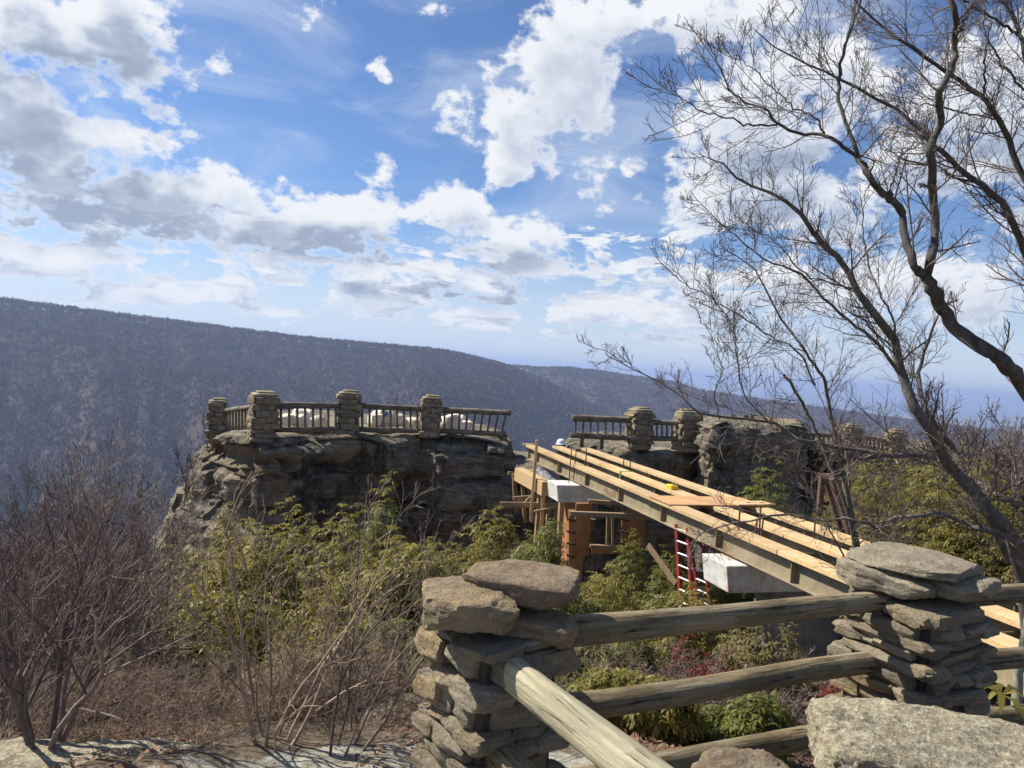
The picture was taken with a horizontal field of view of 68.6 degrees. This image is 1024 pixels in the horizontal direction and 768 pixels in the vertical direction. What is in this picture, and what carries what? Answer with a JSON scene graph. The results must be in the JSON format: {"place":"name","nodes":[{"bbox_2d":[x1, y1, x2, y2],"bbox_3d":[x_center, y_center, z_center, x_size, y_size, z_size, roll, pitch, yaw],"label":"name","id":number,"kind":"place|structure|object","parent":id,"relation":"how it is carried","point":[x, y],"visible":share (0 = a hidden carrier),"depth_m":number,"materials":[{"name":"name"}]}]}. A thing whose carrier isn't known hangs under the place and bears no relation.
{"place":"outdoors","nodes":[
{"label":"outdoors","id":0,"kind":"place"},
{"bbox_2d":[0,306,1023,767],"bbox_3d":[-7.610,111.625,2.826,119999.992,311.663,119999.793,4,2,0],"label":"ground","id":1,"kind":"structure","parent":0,"point":[310,750],"depth_m":876.73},
{"bbox_2d":[0,639,121,741],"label":"bare bush","id":2,"kind":"object","parent":1,"relation":"on","point":[48,723],"visible":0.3,"depth_m":4.51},
{"bbox_2d":[0,633,126,741],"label":"bare bush","id":3,"kind":"object","parent":1,"relation":"on","point":[43,697],"visible":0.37,"depth_m":4.28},
{"bbox_2d":[0,495,142,736],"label":"bare shrub","id":4,"kind":"object","parent":1,"relation":"on","point":[41,540],"visible":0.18,"depth_m":7.30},
{"bbox_2d":[4,618,158,741],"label":"bare bush","id":5,"kind":"object","parent":1,"relation":"on","point":[115,680],"visible":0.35,"depth_m":4.60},
{"bbox_2d":[0,450,163,710],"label":"bare shrub","id":6,"kind":"object","parent":1,"relation":"on","point":[2,535],"visible":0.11,"depth_m":8.70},
{"bbox_2d":[0,425,186,732],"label":"bare shrub","id":7,"kind":"object","parent":1,"relation":"on","point":[64,511],"visible":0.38,"depth_m":6.22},
{"bbox_2d":[0,480,196,737],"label":"bare shrub","id":8,"kind":"object","parent":1,"relation":"on","point":[25,657],"visible":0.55,"depth_m":5.47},
{"bbox_2d":[0,737,196,767],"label":"rock ledge","id":9,"kind":"object","parent":1,"relation":"on","point":[16,753],"visible":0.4,"depth_m":3.73,"materials":[{"name":"stone"}]},
{"bbox_2d":[0,455,196,734],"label":"bare shrub","id":10,"kind":"object","parent":1,"relation":"on","point":[9,538],"visible":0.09,"depth_m":9.46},
{"bbox_2d":[6,657,198,741],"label":"bare bush","id":11,"kind":"object","parent":1,"relation":"on","point":[110,706],"visible":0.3,"depth_m":4.62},
{"bbox_2d":[0,418,226,749],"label":"bare shrub","id":12,"kind":"object","parent":1,"relation":"on","point":[21,708],"visible":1,"depth_m":3.83,"materials":[{"name":"plant"}]},
{"bbox_2d":[32,456,217,720],"bbox_3d":[-2.874,1.711,5.818,1.560,2.267,1.333,5,2,22],"label":"bare shrub","id":13,"kind":"object","parent":1,"relation":"on","point":[187,536],"visible":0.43,"depth_m":5.72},
{"bbox_2d":[50,621,203,742],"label":"bare bush","id":14,"kind":"object","parent":1,"relation":"on","point":[139,695],"visible":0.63,"depth_m":4.21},
{"bbox_2d":[35,619,219,729],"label":"shrub","id":15,"kind":"object","parent":1,"relation":"on","point":[90,718],"visible":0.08,"depth_m":5.99,"materials":[{"name":"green plant"}]},
{"bbox_2d":[30,635,230,734],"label":"bare bush","id":16,"kind":"object","parent":1,"relation":"on","point":[133,686],"visible":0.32,"depth_m":5.16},
{"bbox_2d":[64,467,212,662],"bbox_3d":[-6.095,3.613,12.250,3.162,4.596,2.702,5,2,25],"label":"bare shrub","id":17,"kind":"object","parent":1,"relation":"on","point":[175,527],"visible":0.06,"depth_m":12.91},
{"bbox_2d":[69,633,235,738],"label":"bare bush","id":18,"kind":"object","parent":1,"relation":"on","point":[165,693],"visible":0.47,"depth_m":4.70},
{"bbox_2d":[134,627,233,717],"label":"bare bush","id":19,"kind":"object","parent":1,"relation":"on","point":[191,661],"visible":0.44,"depth_m":5.23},
{"bbox_2d":[107,525,263,672],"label":"rhododendron","id":20,"kind":"object","parent":1,"relation":"on","point":[222,535],"visible":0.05,"depth_m":9.24,"materials":[{"name":"green plant"}]},
{"bbox_2d":[119,517,257,684],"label":"bare shrub","id":21,"kind":"object","parent":1,"relation":"on","point":[202,580],"visible":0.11,"depth_m":7.49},
{"bbox_2d":[121,633,269,753],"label":"bare bush","id":22,"kind":"object","parent":1,"relation":"on","point":[187,711],"visible":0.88,"depth_m":4.01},
{"bbox_2d":[147,582,262,717],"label":"rhododendron","id":23,"kind":"object","parent":1,"relation":"on","point":[204,609],"visible":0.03,"depth_m":7.33,"materials":[{"name":"green plant"}]},
{"bbox_2d":[200,501,263,573],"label":"rhododendron","id":24,"kind":"object","parent":1,"relation":"on","point":[221,524],"visible":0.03,"depth_m":14.87,"materials":[{"name":"green plant"}]},
{"bbox_2d":[174,617,313,741],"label":"bare bush","id":25,"kind":"object","parent":1,"relation":"on","point":[247,689],"visible":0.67,"depth_m":4.22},
{"bbox_2d":[134,578,359,718],"bbox_3d":[-2.155,2.328,6.256,2.064,1.280,1.823,4,2,0],"label":"rhododendron","id":26,"kind":"object","parent":1,"relation":"on","point":[226,608],"visible":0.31,"depth_m":6.15,"materials":[{"name":"green plant"}]},
{"bbox_2d":[158,518,345,665],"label":"rhododendron","id":27,"kind":"object","parent":1,"relation":"on","point":[252,570],"visible":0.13,"depth_m":7.93,"materials":[{"name":"green plant"}]},
{"bbox_2d":[175,656,390,738],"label":"bare bush","id":28,"kind":"object","parent":1,"relation":"on","point":[295,690],"visible":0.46,"depth_m":4.44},
{"bbox_2d":[213,627,352,727],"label":"bare bush","id":29,"kind":"object","parent":1,"relation":"on","point":[291,709],"visible":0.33,"depth_m":4.56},
{"bbox_2d":[141,465,441,751],"bbox_3d":[-1.018,1.196,3.687,1.448,1.572,1.267,5,2,38],"label":"bare shrub","id":30,"kind":"object","parent":1,"relation":"on","point":[242,690],"visible":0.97,"depth_m":3.76,"materials":[{"name":"plant"}]},
{"bbox_2d":[246,633,370,723],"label":"bare bush","id":31,"kind":"object","parent":1,"relation":"on","point":[310,684],"visible":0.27,"depth_m":4.64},
{"bbox_2d":[199,496,431,660],"bbox_3d":[-2.424,2.931,9.088,3.276,3.077,2.382,4,2,0],"label":"rhododendron","id":32,"kind":"object","parent":1,"relation":"on","point":[338,551],"visible":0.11,"depth_m":9.20,"materials":[{"name":"green plant"}]},
{"bbox_2d":[221,635,421,727],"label":"bush","id":33,"kind":"object","parent":1,"relation":"on","point":[314,664],"visible":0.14,"depth_m":4.97,"materials":[{"name":"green plant"}]},
{"bbox_2d":[141,410,517,628],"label":"cliff","id":34,"kind":"structure","parent":1,"relation":"on","point":[316,473],"depth_m":20.55,"materials":[{"name":"stone"}]},
{"bbox_2d":[205,397,227,443],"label":"stone pillar","id":35,"kind":"structure","parent":34,"relation":"on","point":[215,419],"depth_m":20.72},
{"bbox_2d":[223,405,249,433],"bbox_3d":[-7.287,0.970,19.991,0.168,1.060,2.231,3,2,-39],"label":"railing","id":36,"kind":"object","parent":34,"relation":"on","point":[230,425],"visible":0.67,"depth_m":20.14,"materials":[{"name":"grey wood"}]},
{"bbox_2d":[246,390,280,441],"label":"stone pillar","id":37,"kind":"structure","parent":34,"relation":"on","point":[262,419],"depth_m":18.68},
{"bbox_2d":[279,409,326,432],"bbox_3d":[-5.735,0.991,20.931,1.386,0.640,0.889,4,2,0],"label":"rubble heap","id":38,"kind":"object","parent":34,"relation":"on","point":[301,418],"visible":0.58,"depth_m":20.58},
{"bbox_2d":[335,389,362,434],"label":"stone pillar","id":39,"kind":"structure","parent":34,"relation":"on","point":[350,408],"depth_m":20.36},
{"bbox_2d":[276,402,339,431],"bbox_3d":[-5.363,0.873,19.798,1.892,0.793,0.198,2,2,-44],"label":"railing","id":40,"kind":"object","parent":39,"relation":"attached to","point":[297,406],"visible":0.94,"depth_m":19.71,"materials":[{"name":"grey wood"}]},
{"bbox_2d":[359,403,421,432],"bbox_3d":[-3.454,0.973,21.290,1.991,0.847,0.191,3,2,-34],"label":"railing","id":41,"kind":"object","parent":34,"relation":"on","point":[383,408],"visible":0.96,"depth_m":21.22,"materials":[{"name":"grey wood"}]},
{"bbox_2d":[367,410,420,427],"bbox_3d":[-3.504,1.021,22.352,1.662,0.702,0.914,4,2,0],"label":"rubble heap","id":42,"kind":"object","parent":34,"relation":"on","point":[400,419],"visible":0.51,"depth_m":22.11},
{"bbox_2d":[418,394,442,437],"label":"stone pillar","id":43,"kind":"structure","parent":34,"relation":"on","point":[431,412],"depth_m":21.67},
{"bbox_2d":[440,407,510,440],"bbox_3d":[-1.091,1.154,21.842,2.092,0.942,0.177,4,2,5],"label":"railing","id":44,"kind":"object","parent":34,"relation":"on","point":[474,411],"visible":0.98,"depth_m":21.79,"materials":[{"name":"grey wood"}]},
{"bbox_2d":[280,618,396,723],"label":"bare bush","id":45,"kind":"object","parent":1,"relation":"on","point":[336,673],"visible":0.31,"depth_m":4.67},
{"bbox_2d":[267,551,413,666],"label":"rhododendron","id":46,"kind":"object","parent":1,"relation":"on","point":[338,594],"visible":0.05,"depth_m":7.26,"materials":[{"name":"green plant"}]},
{"bbox_2d":[284,622,414,745],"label":"bare bush","id":47,"kind":"object","parent":1,"relation":"on","point":[339,703],"visible":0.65,"depth_m":4.13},
{"bbox_2d":[291,607,431,718],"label":"bare bush","id":48,"kind":"object","parent":1,"relation":"on","point":[380,694],"visible":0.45,"depth_m":4.48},
{"bbox_2d":[302,588,430,723],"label":"bare bush","id":49,"kind":"object","parent":1,"relation":"on","point":[380,658],"visible":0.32,"depth_m":4.61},
{"bbox_2d":[320,617,432,694],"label":"rhododendron","id":50,"kind":"object","parent":1,"relation":"on","point":[394,634],"visible":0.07,"depth_m":5.60,"materials":[{"name":"green plant"}]},
{"bbox_2d":[343,471,412,585],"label":"rhododendron","id":51,"kind":"object","parent":1,"relation":"on","point":[380,530],"visible":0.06,"depth_m":10.52,"materials":[{"name":"green plant"}]},
{"bbox_2d":[358,693,427,723],"bbox_3d":[-0.676,2.127,4.462,0.504,0.440,0.720,4,2,-10],"label":"boulder","id":52,"kind":"object","parent":1,"relation":"on","point":[403,706],"visible":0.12,"depth_m":4.45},
{"bbox_2d":[343,540,450,640],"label":"rhododendron","id":53,"kind":"object","parent":1,"relation":"on","point":[384,570],"visible":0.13,"depth_m":6.41,"materials":[{"name":"green plant"}]},
{"bbox_2d":[0,705,814,767],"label":"leaf litter","id":54,"kind":"object","parent":1,"relation":"on","point":[637,738],"visible":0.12,"depth_m":4.16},
{"bbox_2d":[302,467,541,755],"bbox_3d":[-0.469,1.235,3.895,0.959,1.558,1.030,5,2,40],"label":"bare shrub","id":55,"kind":"object","parent":1,"relation":"on","point":[336,710],"visible":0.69,"depth_m":3.83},
{"bbox_2d":[395,523,497,576],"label":"rhododendron","id":56,"kind":"object","parent":1,"relation":"on","point":[452,559],"visible":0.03,"depth_m":9.72,"materials":[{"name":"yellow plant"}]},
{"bbox_2d":[409,506,547,575],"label":"rhododendron","id":57,"kind":"object","parent":1,"relation":"on","point":[504,545],"visible":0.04,"depth_m":11.26,"materials":[{"name":"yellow plant"}]},
{"bbox_2d":[410,559,580,767],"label":"stone pillar","id":58,"kind":"structure","parent":1,"relation":"on","point":[483,622],"depth_m":2.93,"materials":[{"name":"stone"}]},
{"bbox_2d":[485,657,672,767],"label":"log fence","id":59,"kind":"object","parent":58,"relation":"attached to","point":[594,737],"visible":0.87,"depth_m":2.46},
{"bbox_2d":[568,591,891,767],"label":"log fence","id":60,"kind":"object","parent":58,"relation":"attached to","point":[607,627],"visible":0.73,"depth_m":3.47,"materials":[{"name":"wood"}]},
{"bbox_2d":[0,296,1023,711],"bbox_3d":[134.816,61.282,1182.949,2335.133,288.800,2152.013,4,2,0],"label":"bare forest","id":61,"kind":"object","parent":1,"relation":"on","point":[532,396],"visible":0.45,"depth_m":1158.95,"materials":[{"name":"plant"}]},
{"bbox_2d":[486,518,572,605],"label":"rhododendron","id":62,"kind":"object","parent":1,"relation":"on","point":[554,558],"visible":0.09,"depth_m":13.17,"materials":[{"name":"green plant"}]},
{"bbox_2d":[508,542,551,563],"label":"rhododendron","id":63,"kind":"object","parent":1,"relation":"on","point":[529,549],"depth_m":8.23,"materials":[{"name":"green plant"}]},
{"bbox_2d":[500,468,564,554],"bbox_3d":[0.646,3.350,19.932,2.367,1.993,1.886,5,2,27],"label":"timber shoring","id":64,"kind":"object","parent":1,"relation":"on","point":[523,477],"visible":0.71,"depth_m":19.49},
{"bbox_2d":[498,451,572,562],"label":"cliff","id":65,"kind":"structure","parent":1,"relation":"on","point":[520,461],"depth_m":23.31,"materials":[{"name":"stone"}]},
{"bbox_2d":[553,585,623,655],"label":"rhododendron","id":66,"kind":"object","parent":1,"relation":"on","point":[595,606],"visible":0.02,"depth_m":7.49,"materials":[{"name":"green plant"}]},
{"bbox_2d":[547,448,630,613],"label":"bridge pier","id":67,"kind":"structure","parent":1,"relation":"on","point":[570,494],"depth_m":17.43,"materials":[{"name":"concrete"}]},
{"bbox_2d":[554,639,663,690],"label":"rhododendron","id":68,"kind":"object","parent":1,"relation":"on","point":[647,653],"visible":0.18,"depth_m":6.25,"materials":[{"name":"green plant"}]},
{"bbox_2d":[556,431,699,611],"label":"cliff","id":69,"kind":"structure","parent":1,"relation":"on","point":[658,455],"depth_m":22.42,"materials":[{"name":"stone"}]},
{"bbox_2d":[623,407,655,449],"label":"stone pillar","id":70,"kind":"structure","parent":69,"relation":"on","point":[641,432],"depth_m":22.34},
{"bbox_2d":[570,414,631,448],"bbox_3d":[2.681,1.438,22.492,1.879,1.033,0.201,4,2,-3],"label":"railing","id":71,"kind":"object","parent":70,"relation":"attached to","point":[582,435],"visible":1,"depth_m":22.43,"materials":[{"name":"grey wood"}]},
{"bbox_2d":[651,419,679,440],"bbox_3d":[4.571,1.401,22.488,0.957,0.685,0.170,4,2,6],"label":"railing","id":72,"kind":"object","parent":70,"relation":"attached to","point":[671,423],"visible":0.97,"depth_m":22.44,"materials":[{"name":"grey wood"}]},
{"bbox_2d":[670,408,702,451],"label":"stone pillar","id":73,"kind":"structure","parent":69,"relation":"on","point":[685,431],"depth_m":22.20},
{"bbox_2d":[573,559,685,650],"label":"rhododendron","id":74,"kind":"object","parent":1,"relation":"on","point":[618,604],"visible":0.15,"depth_m":9.51,"materials":[{"name":"green plant"}]},
{"bbox_2d":[554,641,720,708],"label":"bush","id":75,"kind":"object","parent":1,"relation":"on","point":[609,660],"visible":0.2,"depth_m":5.80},
{"bbox_2d":[566,663,714,746],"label":"rhododendron","id":76,"kind":"object","parent":1,"relation":"on","point":[680,722],"visible":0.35,"depth_m":4.77,"materials":[{"name":"green plant"}]},
{"bbox_2d":[607,527,697,664],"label":"rhododendron","id":77,"kind":"object","parent":1,"relation":"on","point":[663,585],"visible":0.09,"depth_m":14.48,"materials":[{"name":"green plant"}]},
{"bbox_2d":[622,581,732,674],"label":"rhododendron","id":78,"kind":"object","parent":1,"relation":"on","point":[706,642],"visible":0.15,"depth_m":8.37,"materials":[{"name":"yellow plant"}]},
{"bbox_2d":[661,634,712,679],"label":"red shrub","id":79,"kind":"object","parent":1,"relation":"on","point":[680,654],"visible":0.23,"depth_m":6.45,"materials":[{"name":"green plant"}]},
{"bbox_2d":[601,639,779,738],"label":"bare bush","id":80,"kind":"object","parent":1,"relation":"on","point":[680,665],"visible":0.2,"depth_m":5.91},
{"bbox_2d":[683,646,739,725],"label":"red shrub","id":81,"kind":"object","parent":1,"relation":"on","point":[704,672],"visible":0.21,"depth_m":6.04,"materials":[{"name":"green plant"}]},
{"bbox_2d":[689,583,753,668],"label":"rhododendron","id":82,"kind":"object","parent":1,"relation":"on","point":[729,598],"visible":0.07,"depth_m":13.80,"materials":[{"name":"green plant"}]},
{"bbox_2d":[643,648,811,759],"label":"bare bush","id":83,"kind":"object","parent":1,"relation":"on","point":[733,697],"visible":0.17,"depth_m":5.72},
{"bbox_2d":[686,690,797,767],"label":"rhododendron","id":84,"kind":"object","parent":1,"relation":"on","point":[751,715],"visible":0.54,"depth_m":4.88,"materials":[{"name":"green plant"}]},
{"bbox_2d":[693,458,796,652],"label":"rhododendron","id":85,"kind":"object","parent":1,"relation":"on","point":[757,499],"visible":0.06,"depth_m":14.81,"materials":[{"name":"green plant"}]},
{"bbox_2d":[687,415,814,603],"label":"cliff","id":86,"kind":"structure","parent":1,"relation":"on","point":[733,474],"depth_m":21.00,"materials":[{"name":"stone"}]},
{"bbox_2d":[708,622,825,724],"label":"rhododendron","id":87,"kind":"object","parent":1,"relation":"on","point":[757,655],"visible":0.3,"depth_m":6.98,"materials":[{"name":"green plant"}]},
{"bbox_2d":[702,505,838,697],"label":"bridge pier","id":88,"kind":"structure","parent":1,"relation":"on","point":[739,576],"depth_m":11.23,"materials":[{"name":"concrete"}]},
{"bbox_2d":[523,443,1023,695],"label":"footbridge frame","id":89,"kind":"object","parent":88,"relation":"on","point":[788,557],"visible":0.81,"depth_m":12.11,"materials":[{"name":"wood"}]},
{"bbox_2d":[567,499,651,568],"bbox_3d":[2.089,3.197,15.808,1.986,1.485,0.945,4,2,0],"label":"formwork","id":90,"kind":"object","parent":89,"relation":"attached to","point":[579,520],"visible":0.77,"depth_m":15.92,"materials":[{"name":"brown wood"}]},
{"bbox_2d":[674,524,692,604],"bbox_3d":[2.903,3.213,12.655,0.104,1.572,0.761,3,2,-15],"label":"ladder","id":91,"kind":"object","parent":89,"relation":"attached to","point":[678,553],"visible":0.62,"depth_m":12.71,"materials":[{"name":"metal"}]},
{"bbox_2d":[649,495,765,506],"bbox_3d":[3.536,2.126,13.629,1.900,0.020,0.840,3,2,-16],"label":"plywood sheet","id":92,"kind":"object","parent":89,"relation":"on","point":[691,500],"visible":0.88,"depth_m":13.53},
{"bbox_2d":[816,473,850,535],"bbox_3d":[5.225,2.082,11.934,0.693,1.332,0.720,4,2,0],"label":"steel brace frame","id":93,"kind":"object","parent":88,"relation":"on","point":[820,501],"visible":0.38,"depth_m":11.99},
{"bbox_2d":[649,216,949,571],"bbox_3d":[2.386,0.313,6.443,2.884,3.306,1.273,4,2,-8],"label":"bare tree","id":94,"kind":"object","parent":1,"relation":"on","point":[847,504],"visible":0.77,"depth_m":6.39,"materials":[{"name":"brown plant"}]},
{"bbox_2d":[576,128,1023,631],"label":"bare tree","id":95,"kind":"object","parent":1,"relation":"on","point":[1006,537],"visible":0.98,"depth_m":5.94,"materials":[{"name":"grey plant"}]},
{"bbox_2d":[620,0,1023,400],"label":"bare tree","id":96,"kind":"object","parent":1,"relation":"on","point":[1005,364],"visible":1,"depth_m":4.73,"materials":[{"name":"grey plant"}]},
{"bbox_2d":[742,0,1023,357],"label":"bare tree","id":97,"kind":"object","parent":1,"relation":"on","point":[1009,217],"visible":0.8,"depth_m":5.85,"materials":[{"name":"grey plant"}]},
{"bbox_2d":[811,448,1006,617],"bbox_3d":[6.774,3.033,12.975,3.694,3.935,2.644,5,2,32],"label":"rhododendron","id":98,"kind":"object","parent":1,"relation":"on","point":[859,487],"visible":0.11,"depth_m":12.84,"materials":[{"name":"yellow plant"}]},
{"bbox_2d":[824,541,1001,714],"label":"stone pillar","id":99,"kind":"structure","parent":1,"relation":"on","point":[923,632],"depth_m":3.76,"materials":[{"name":"stone"}]},
{"bbox_2d":[839,478,1005,693],"bbox_3d":[6.506,3.202,11.427,2.550,3.401,2.588,4,2,0],"label":"rhododendron","id":100,"kind":"object","parent":1,"relation":"on","point":[926,522],"visible":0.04,"depth_m":11.85,"materials":[{"name":"green plant"}]},
{"bbox_2d":[886,441,1023,583],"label":"rhododendron","id":101,"kind":"object","parent":1,"relation":"on","point":[947,542],"visible":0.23,"depth_m":11.39,"materials":[{"name":"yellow plant"}]},
{"bbox_2d":[944,419,1023,550],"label":"bare sapling","id":102,"kind":"object","parent":1,"relation":"on","point":[961,439],"visible":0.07,"depth_m":28.56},
{"bbox_2d":[950,519,1023,692],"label":"rhododendron","id":103,"kind":"object","parent":1,"relation":"on","point":[1009,577],"visible":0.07,"depth_m":11.04,"materials":[{"name":"green plant"}]},
{"bbox_2d":[984,683,1023,718],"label":"leaf sprig","id":104,"kind":"object","parent":1,"relation":"on","point":[1002,696],"visible":0.7,"depth_m":4.27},
{"bbox_2d":[990,422,1023,551],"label":"bare sapling","id":105,"kind":"object","parent":1,"relation":"on","point":[1010,450],"visible":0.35,"depth_m":27.56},
{"bbox_2d":[1011,621,1023,725],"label":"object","id":106,"kind":"object","parent":1,"relation":"on","point":[1018,679],"visible":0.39,"depth_m":4.83,"materials":[{"name":"plant"}]},
{"bbox_3d":[1.320,1.917,2.503,1.937,0.720,1.007,4,2,6],"label":"boulder","id":107,"kind":"object","parent":1,"relation":"on","visible":0},
{"bbox_2d":[691,747,789,767],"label":"boulder","id":108,"kind":"object","parent":107,"relation":"on","point":[728,757],"visible":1,"depth_m":2.53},
{"bbox_2d":[805,695,1023,767],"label":"stone slab","id":109,"kind":"structure","parent":107,"relation":"on","point":[843,732],"depth_m":2.89,"materials":[{"name":"stone"}]},
{"bbox_3d":[4.351,1.655,4.852,0.707,1.255,0.683,3,2,-17],"label":"stone pillar","id":110,"kind":"object","parent":1,"relation":"on","visible":0},
{"bbox_2d":[976,583,1023,724],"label":"log fence","id":111,"kind":"object","parent":110,"relation":"attached to","point":[1008,658],"visible":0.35,"depth_m":4.17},
{"bbox_2d":[0,0,1023,402],"label":"sky","id":112,"kind":"structure","parent":0,"point":[480,178],"materials":[{"name":"blue"}]},
{"bbox_2d":[805,435,948,639],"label":"cliff","id":113,"kind":"structure","parent":0,"point":[810,453],"depth_m":23.15,"materials":[{"name":"stone"}]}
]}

